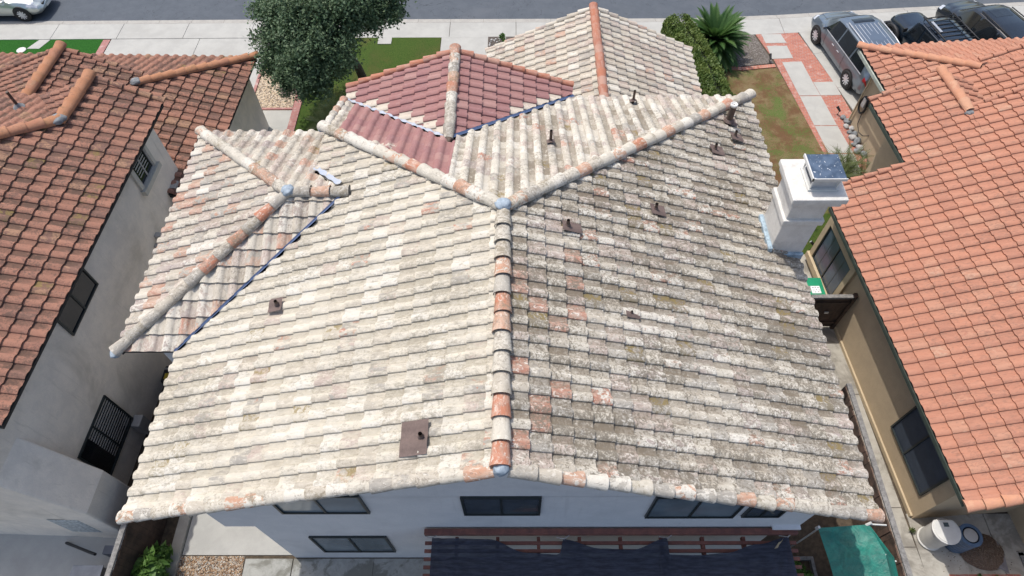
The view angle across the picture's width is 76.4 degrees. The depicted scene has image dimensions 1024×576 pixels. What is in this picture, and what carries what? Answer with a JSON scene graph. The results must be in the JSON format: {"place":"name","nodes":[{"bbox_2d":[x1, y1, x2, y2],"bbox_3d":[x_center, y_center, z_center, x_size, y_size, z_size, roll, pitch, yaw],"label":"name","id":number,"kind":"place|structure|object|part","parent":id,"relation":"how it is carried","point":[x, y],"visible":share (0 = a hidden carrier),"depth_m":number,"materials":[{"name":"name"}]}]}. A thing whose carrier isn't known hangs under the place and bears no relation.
{"place":"outdoors","nodes":[
{"label":"outdoors","id":0,"kind":"place"},
{"bbox_2d":[0,39,103,53],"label":"artificial turf","id":1,"kind":"structure","parent":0,"point":[89,46],"depth_m":29.06,"materials":[{"name":"green plant"}]},
{"bbox_2d":[16,47,25,52],"bbox_3d":[-21.769,-10.559,28.857,0.400,0.030,0.400,0,56,0],"label":"access cover","id":2,"kind":"object","parent":1,"relation":"on","point":[21,49],"visible":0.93,"depth_m":28.85,"materials":[{"name":"white plastic"}]},
{"bbox_2d":[27,40,49,48],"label":"stepping slab","id":3,"kind":"structure","parent":1,"relation":"on","point":[38,44],"depth_m":29.08,"materials":[{"name":"concrete"}]},
{"bbox_2d":[0,534,123,575],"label":"courtyard slab","id":4,"kind":"structure","parent":0,"point":[35,555],"depth_m":16.93,"materials":[{"name":"concrete"}]},
{"bbox_2d":[65,542,96,555],"bbox_3d":[-10.945,6.603,16.496,1.618,1.090,0.073,15,57,11],"label":"downpipe","id":5,"kind":"object","parent":4,"relation":"on","point":[81,548],"visible":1,"depth_m":16.38,"materials":[{"name":"black metal"}]},
{"bbox_2d":[69,565,112,575],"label":"utility cabinet","id":6,"kind":"object","parent":4,"relation":"on","point":[88,570],"visible":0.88,"depth_m":15.98,"materials":[{"name":"grey plastic"}]},
{"bbox_2d":[102,545,120,559],"bbox_3d":[-9.844,6.731,16.471,0.500,0.950,0.200,0,56,0],"label":"box","id":7,"kind":"object","parent":4,"relation":"on","point":[107,550],"visible":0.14,"depth_m":16.08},
{"bbox_2d":[104,38,291,130],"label":"driveway","id":8,"kind":"structure","parent":0,"point":[275,119],"depth_m":28.83,"materials":[{"name":"concrete"}]},
{"bbox_2d":[182,513,291,554],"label":"side slab","id":9,"kind":"structure","parent":0,"point":[208,534],"depth_m":17.08,"materials":[{"name":"concrete"}]},
{"bbox_2d":[242,559,429,575],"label":"patio","id":10,"kind":"structure","parent":0,"point":[334,567],"depth_m":16.69,"materials":[{"name":"concrete"}]},
{"bbox_2d":[423,528,803,575],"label":"pergola","id":11,"kind":"object","parent":10,"relation":"on","point":[742,542],"visible":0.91,"depth_m":14.18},
{"bbox_2d":[430,538,668,575],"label":"shade cloth","id":12,"kind":"object","parent":11,"relation":"on","point":[466,557],"visible":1,"depth_m":13.94,"materials":[{"name":"fabric"}]},
{"bbox_2d":[659,537,796,575],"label":"shade cloth","id":13,"kind":"object","parent":11,"relation":"on","point":[767,559],"visible":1,"depth_m":13.85,"materials":[{"name":"fabric"}]},
{"bbox_2d":[295,38,440,130],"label":"lawn","id":14,"kind":"structure","parent":0,"point":[379,58],"depth_m":28.38,"materials":[{"name":"green plant"}]},
{"bbox_2d":[304,103,333,130],"bbox_3d":[-7.245,-6.448,25.217,1.724,1.195,1.799,0,56,0],"label":"dwarf palm","id":15,"kind":"object","parent":14,"relation":"on","point":[319,117],"visible":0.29,"depth_m":25.16,"materials":[{"name":"green plant"}]},
{"bbox_2d":[236,0,416,109],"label":"tree","id":16,"kind":"object","parent":14,"relation":"on","point":[309,48],"visible":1,"depth_m":22.46,"materials":[{"name":"green plant"}]},
{"bbox_2d":[312,90,341,114],"bbox_3d":[-6.992,-7.031,25.615,1.924,1.184,1.797,0,56,0],"label":"dwarf palm","id":17,"kind":"object","parent":14,"relation":"on","point":[329,103],"visible":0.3,"depth_m":25.59,"materials":[{"name":"green plant"}]},
{"bbox_2d":[378,38,391,43],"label":"utility slab","id":18,"kind":"structure","parent":14,"relation":"on","point":[385,41],"depth_m":29.00,"materials":[{"name":"concrete"}]},
{"bbox_2d":[440,37,487,54],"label":"garage driveway","id":19,"kind":"structure","parent":0,"point":[477,45],"depth_m":28.87,"materials":[{"name":"concrete"}]},
{"bbox_2d":[0,0,1023,21],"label":"road","id":20,"kind":"structure","parent":0,"point":[90,10],"depth_m":30.49,"materials":[{"name":"grey asphalt"}]},
{"bbox_2d":[0,0,50,20],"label":"parked car","id":21,"kind":"object","parent":20,"relation":"on","point":[24,10],"visible":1,"depth_m":29.83,"materials":[{"name":"beige metal"}]},
{"bbox_2d":[0,2,1023,24],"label":"kerb","id":22,"kind":"structure","parent":20,"relation":"on","point":[465,20],"depth_m":30.05,"materials":[{"name":"concrete"}]},
{"bbox_2d":[0,5,1023,39],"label":"sidewalk","id":23,"kind":"structure","parent":0,"point":[240,30],"depth_m":29.52,"materials":[{"name":"concrete"}]},
{"bbox_2d":[30,5,1021,24],"bbox_3d":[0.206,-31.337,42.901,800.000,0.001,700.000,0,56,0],"label":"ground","id":24,"kind":"structure","parent":0,"point":[405,22],"depth_m":30.04,"materials":[{"name":"concrete"}]},
{"bbox_2d":[104,20,1007,575],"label":"yard soil","id":25,"kind":"structure","parent":0,"point":[812,544],"depth_m":17.07,"materials":[{"name":"brown soil"}]},
{"bbox_2d":[95,40,110,54],"bbox_3d":[-18.203,-6.742,26.284,0.320,0.070,10.600,0,56,0],"label":"brick border","id":26,"kind":"object","parent":25,"relation":"on","point":[103,46],"visible":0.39,"depth_m":28.95,"materials":[{"name":"brick"}]},
{"bbox_2d":[0,40,268,537],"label":"house","id":27,"kind":"structure","parent":25,"relation":"on","point":[96,150],"depth_m":16.70,"materials":[{"name":"orange tile"}]},
{"bbox_2d":[57,269,98,335],"bbox_3d":[-10.544,0.301,15.752,0.070,0.800,1.520,1,56,1],"label":"window","id":28,"kind":"structure","parent":27,"relation":"in","point":[73,313],"depth_m":15.81,"materials":[{"name":"black glass"}]},
{"bbox_2d":[77,395,132,475],"bbox_3d":[-10.591,3.890,17.007,0.070,1.500,1.680,1,56,1],"label":"window","id":29,"kind":"structure","parent":27,"relation":"in","point":[104,441],"depth_m":16.98,"materials":[{"name":"black glass"}]},
{"bbox_2d":[130,145,161,195],"bbox_3d":[-10.354,-3.395,18.295,0.160,1.050,1.200,1,56,1],"label":"window","id":30,"kind":"structure","parent":27,"relation":"in","point":[146,169],"depth_m":18.40,"materials":[{"name":"grey plastic"}]},
{"bbox_2d":[104,518,167,575],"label":"fence","id":31,"kind":"object","parent":25,"relation":"on","point":[139,537],"visible":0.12,"depth_m":15.81,"materials":[{"name":"grey concrete"}]},
{"bbox_2d":[130,540,172,575],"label":"shrub","id":32,"kind":"object","parent":25,"relation":"on","point":[156,560],"visible":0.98,"depth_m":15.97,"materials":[{"name":"green plant"}]},
{"bbox_2d":[161,366,168,383],"bbox_3d":[-10.098,2.653,19.411,0.480,0.657,0.550,0,56,0],"label":"tool case","id":33,"kind":"object","parent":25,"relation":"on","point":[165,375],"visible":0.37,"depth_m":19.19,"materials":[{"name":"yellow plastic"}]},
{"bbox_2d":[165,515,192,575],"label":"kerb","id":34,"kind":"structure","parent":25,"relation":"on","point":[181,533],"depth_m":16.99,"materials":[{"name":"concrete"}]},
{"bbox_2d":[176,556,245,575],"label":"gravel strip","id":35,"kind":"object","parent":25,"relation":"on","point":[209,567],"visible":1,"depth_m":16.75,"materials":[{"name":"brown gravel"}]},
{"bbox_2d":[254,71,292,109],"bbox_3d":[-9.871,-9.213,27.847,1.900,0.085,4.740,0,56,0],"label":"paver edging","id":36,"kind":"object","parent":25,"relation":"on","point":[257,84],"visible":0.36,"depth_m":26.51,"materials":[{"name":"pink brick"}]},
{"bbox_2d":[256,71,296,107],"bbox_3d":[-9.820,-9.274,27.909,1.700,0.050,4.690,0,56,0],"label":"gravel bed","id":37,"kind":"object","parent":25,"relation":"on","point":[267,98],"visible":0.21,"depth_m":26.97,"materials":[{"name":"beige gravel"}]},
{"bbox_2d":[287,95,301,130],"bbox_3d":[-8.793,-7.010,26.353,0.300,0.070,10.140,0,56,0],"label":"brick edging","id":38,"kind":"object","parent":25,"relation":"on","point":[293,119],"visible":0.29,"depth_m":26.28,"materials":[{"name":"red brick"}]},
{"bbox_2d":[109,2,884,557],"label":"house","id":39,"kind":"structure","parent":25,"relation":"on","point":[551,274],"depth_m":13.25,"materials":[{"name":"beige tile"}]},
{"bbox_2d":[272,495,370,513],"bbox_3d":[-3.783,4.246,12.763,1.800,1.170,0.070,0,56,0],"label":"window","id":40,"kind":"structure","parent":39,"relation":"in","point":[347,504],"depth_m":12.87,"materials":[{"name":"black glass"}]},
{"bbox_2d":[308,536,395,552],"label":"window","id":41,"kind":"structure","parent":39,"relation":"in","point":[328,544],"depth_m":15.57,"materials":[{"name":"black glass"}]},
{"bbox_2d":[460,496,541,515],"bbox_3d":[-0.207,4.295,12.830,1.550,1.200,0.070,0,56,0],"label":"window","id":42,"kind":"structure","parent":39,"relation":"in","point":[471,505],"depth_m":12.80,"materials":[{"name":"black glass"}]},
{"bbox_2d":[644,496,744,518],"bbox_3d":[3.649,4.347,12.899,1.820,1.420,0.070,0,56,0],"label":"window","id":43,"kind":"structure","parent":39,"relation":"in","point":[661,507],"depth_m":13.03,"materials":[{"name":"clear glass"}]},
{"bbox_2d":[741,507,786,517],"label":"window","id":44,"kind":"structure","parent":39,"relation":"in","point":[752,512],"depth_m":13.26,"materials":[{"name":"black glass"}]},
{"bbox_2d":[488,37,513,46],"bbox_3d":[-0.294,-10.806,28.830,1.550,0.050,1.020,0,56,0],"label":"planting bed","id":45,"kind":"object","parent":25,"relation":"on","point":[492,42],"visible":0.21,"depth_m":28.95,"materials":[{"name":"grey gravel"}]},
{"bbox_2d":[488,38,505,45],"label":"pebbles","id":46,"kind":"object","parent":45,"relation":"on","point":[494,41],"visible":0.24,"depth_m":28.88,"materials":[{"name":"stone"}]},
{"bbox_2d":[499,33,505,41],"bbox_3d":[-0.427,-11.068,28.672,0.348,0.391,0.589,0,56,0],"label":"leafy plant","id":47,"kind":"object","parent":45,"relation":"on","point":[501,36],"visible":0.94,"depth_m":28.60,"materials":[{"name":"green plant"}]},
{"bbox_2d":[723,64,775,70],"bbox_3d":[9.961,-9.455,27.803,2.572,0.080,0.600,6,56,5],"label":"brick bed edge","id":48,"kind":"object","parent":25,"relation":"on","point":[755,67],"visible":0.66,"depth_m":27.71,"materials":[{"name":"red brick"}]},
{"bbox_2d":[733,34,772,66],"bbox_3d":[9.855,-10.459,28.505,2.269,0.050,2.517,-10,56,-6],"label":"mulch bed","id":49,"kind":"object","parent":25,"relation":"on","point":[755,53],"visible":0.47,"depth_m":28.21,"materials":[{"name":"grey gravel"}]},
{"bbox_2d":[690,2,751,72],"bbox_3d":[8.612,-10.580,27.605,3.225,2.522,3.055,0,56,0],"label":"sago palm","id":50,"kind":"object","parent":49,"relation":"on","point":[723,33],"visible":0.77,"depth_m":27.20,"materials":[{"name":"green plant"}]},
{"bbox_2d":[800,138,871,179],"bbox_3d":[12.404,-4.204,23.311,3.903,1.422,3.189,0,56,0],"label":"feathery shrub","id":51,"kind":"object","parent":25,"relation":"on","point":[853,168],"visible":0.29,"depth_m":23.47,"materials":[{"name":"green plant"}]},
{"bbox_2d":[791,521,897,575],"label":"canopy","id":52,"kind":"object","parent":25,"relation":"on","point":[858,550],"visible":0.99,"depth_m":14.90,"materials":[{"name":"teal fabric"}]},
{"bbox_2d":[841,383,912,575],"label":"fence","id":53,"kind":"object","parent":25,"relation":"on","point":[889,540],"visible":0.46,"depth_m":16.07,"materials":[{"name":"grey concrete"}]},
{"bbox_2d":[805,37,1023,543],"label":"house","id":54,"kind":"structure","parent":25,"relation":"on","point":[918,246],"depth_m":17.79,"materials":[{"name":"tile"}]},
{"bbox_2d":[805,217,855,293],"bbox_3d":[9.998,-0.791,20.470,0.160,2.030,2.180,-4,56,-2],"label":"window","id":55,"kind":"structure","parent":54,"relation":"in","point":[828,259],"depth_m":20.44,"materials":[{"name":"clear glass"}]},
{"bbox_2d":[811,293,858,328],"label":"gate","id":56,"kind":"structure","parent":54,"relation":"attached to","point":[832,309],"depth_m":19.49,"materials":[{"name":"brown wood"}]},
{"bbox_2d":[857,96,868,135],"bbox_3d":[13.324,-6.455,24.582,0.116,1.219,1.326,-5,56,-3],"label":"garden hose","id":57,"kind":"object","parent":54,"relation":"attached to","point":[864,100],"visible":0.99,"depth_m":24.56,"materials":[{"name":"rubber"}]},
{"bbox_2d":[890,406,948,495],"bbox_3d":[10.468,4.124,16.649,0.070,1.620,1.900,-4,56,-2],"label":"window","id":58,"kind":"structure","parent":54,"relation":"in","point":[925,467],"depth_m":16.74,"materials":[{"name":"black glass"}]},
{"bbox_2d":[721,65,829,213],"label":"dry lawn","id":59,"kind":"structure","parent":0,"point":[786,132],"depth_m":26.05,"materials":[{"name":"green plant"}]},
{"bbox_2d":[660,12,735,95],"bbox_3d":[7.452,-8.574,26.103,1.541,1.946,6.006,-7,56,-4],"label":"hedge","id":60,"kind":"object","parent":59,"relation":"on","point":[712,81],"visible":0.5,"depth_m":25.66,"materials":[{"name":"green plant"}]},
{"bbox_2d":[793,556,817,575],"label":"planter box","id":61,"kind":"object","parent":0,"point":[808,562],"visible":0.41,"depth_m":16.20,"materials":[{"name":"grey wood"}]},
{"bbox_2d":[794,561,813,575],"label":"vine","id":62,"kind":"object","parent":61,"relation":"on","point":[805,572],"visible":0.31,"depth_m":15.81,"materials":[{"name":"green plant"}]},
{"bbox_2d":[800,254,812,277],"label":"passage path","id":63,"kind":"structure","parent":0,"point":[806,270],"depth_m":21.86,"materials":[{"name":"concrete"}]},
{"bbox_2d":[756,33,866,173],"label":"brick walk","id":64,"kind":"structure","parent":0,"point":[798,47],"depth_m":27.34,"materials":[{"name":"red brick"}]},
{"bbox_2d":[761,34,859,175],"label":"walk slabs","id":65,"kind":"structure","parent":64,"relation":"on","point":[819,113],"depth_m":26.77,"materials":[{"name":"concrete"}]},
{"bbox_2d":[843,118,850,124],"bbox_3d":[13.291,-6.582,25.740,0.320,0.218,0.296,7,56,5],"label":"rock","id":66,"kind":"object","parent":64,"relation":"on","point":[847,121],"visible":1,"depth_m":25.67,"materials":[{"name":"stone"}]},
{"bbox_2d":[848,134,856,140],"bbox_3d":[13.229,-5.833,25.248,0.270,0.172,0.326,-28,60,-17],"label":"rock","id":67,"kind":"object","parent":64,"relation":"on","point":[852,137],"visible":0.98,"depth_m":25.20,"materials":[{"name":"stone"}]},
{"bbox_2d":[853,137,860,143],"bbox_3d":[13.357,-5.684,25.120,0.273,0.243,0.406,39,65,24],"label":"rock","id":68,"kind":"object","parent":64,"relation":"on","point":[857,140],"visible":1,"depth_m":25.03,"materials":[{"name":"stone"}]},
{"bbox_2d":[802,214,830,253],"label":"side lawn","id":69,"kind":"structure","parent":0,"point":[815,234],"depth_m":22.67,"materials":[{"name":"green plant"}]},
{"bbox_2d":[799,32,860,109],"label":"van driveway","id":70,"kind":"structure","parent":0,"point":[826,62],"depth_m":27.71,"materials":[{"name":"concrete"}]},
{"bbox_2d":[810,11,899,94],"bbox_3d":[14.453,-10.219,27.176,2.280,1.849,5.100,-8,56,-5],"label":"minivan","id":71,"kind":"object","parent":70,"relation":"on","point":[838,36],"visible":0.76,"depth_m":26.59,"materials":[{"name":"silver metal"}]},
{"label":"side window","id":72,"kind":"part","parent":71,"relation":"part of","materials":[{"name":"black glass"}]},
{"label":"side window","id":73,"kind":"part","parent":71,"relation":"part of","materials":[{"name":"black glass"}]},
{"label":"side window","id":74,"kind":"part","parent":71,"relation":"part of","materials":[{"name":"black glass"}]},
{"bbox_2d":[884,12,979,43],"bbox_3d":[17.487,-10.230,27.068,2.080,1.997,4.420,-9,56,-6],"label":"off road car","id":75,"kind":"object","parent":70,"relation":"on","point":[912,27],"visible":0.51,"depth_m":26.52,"materials":[{"name":"blue paint"}]},
{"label":"side window","id":76,"kind":"part","parent":75,"relation":"part of","materials":[{"name":"black glass"}]},
{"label":"side window","id":77,"kind":"part","parent":75,"relation":"part of","materials":[{"name":"black glass"}]},
{"bbox_2d":[935,0,1023,39],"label":"suv","id":78,"kind":"object","parent":70,"relation":"on","point":[986,22],"visible":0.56,"depth_m":26.85,"materials":[{"name":"black paint"}]},
{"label":"side window","id":79,"kind":"part","parent":78,"relation":"part of","materials":[{"name":"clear glass"}]},
{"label":"side window","id":80,"kind":"part","parent":78,"relation":"part of","materials":[{"name":"black glass"}]},
{"bbox_2d":[822,326,925,575],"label":"side path","id":81,"kind":"structure","parent":0,"point":[842,370],"depth_m":18.09,"materials":[{"name":"concrete"}]},
{"bbox_2d":[807,278,825,294],"bbox_3d":[9.363,0.225,20.599,0.580,1.062,0.700,0,56,0],"label":"wheeled bin","id":82,"kind":"object","parent":81,"relation":"on","point":[816,285],"visible":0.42,"depth_m":20.17,"materials":[{"name":"green plastic"}]},
{"bbox_2d":[906,514,1023,575],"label":"neighbour patio","id":83,"kind":"structure","parent":0,"point":[1001,529],"depth_m":16.82,"materials":[{"name":"concrete"}]},
{"bbox_2d":[916,518,960,550],"bbox_3d":[10.836,6.293,16.559,0.690,0.930,0.655,0,56,0],"label":"waste bin","id":84,"kind":"object","parent":83,"relation":"on","point":[936,534],"visible":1,"depth_m":16.27,"materials":[{"name":"white plastic"}]},
{"bbox_2d":[945,523,982,552],"bbox_3d":[11.437,6.385,16.548,0.570,0.835,0.570,0,56,0],"label":"barrel","id":85,"kind":"object","parent":83,"relation":"on","point":[971,536],"visible":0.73,"depth_m":16.26,"materials":[{"name":"blue plastic"}]},
{"bbox_2d":[960,534,1009,573],"bbox_3d":[12.087,6.731,16.682,1.148,0.221,0.928,8,56,6],"label":"clippings sheet","id":86,"kind":"object","parent":83,"relation":"on","point":[988,554],"visible":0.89,"depth_m":16.58,"materials":[{"name":"brown fabric"}]},
{"bbox_2d":[949,574,1020,575],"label":"patio brick strip","id":87,"kind":"object","parent":83,"relation":"on","point":[985,574],"visible":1,"depth_m":16.44,"materials":[{"name":"red brick"}]},
{"bbox_2d":[1018,551,1023,565],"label":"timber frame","id":88,"kind":"object","parent":83,"relation":"on","point":[1021,554],"visible":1,"depth_m":16.65,"materials":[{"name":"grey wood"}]}
]}

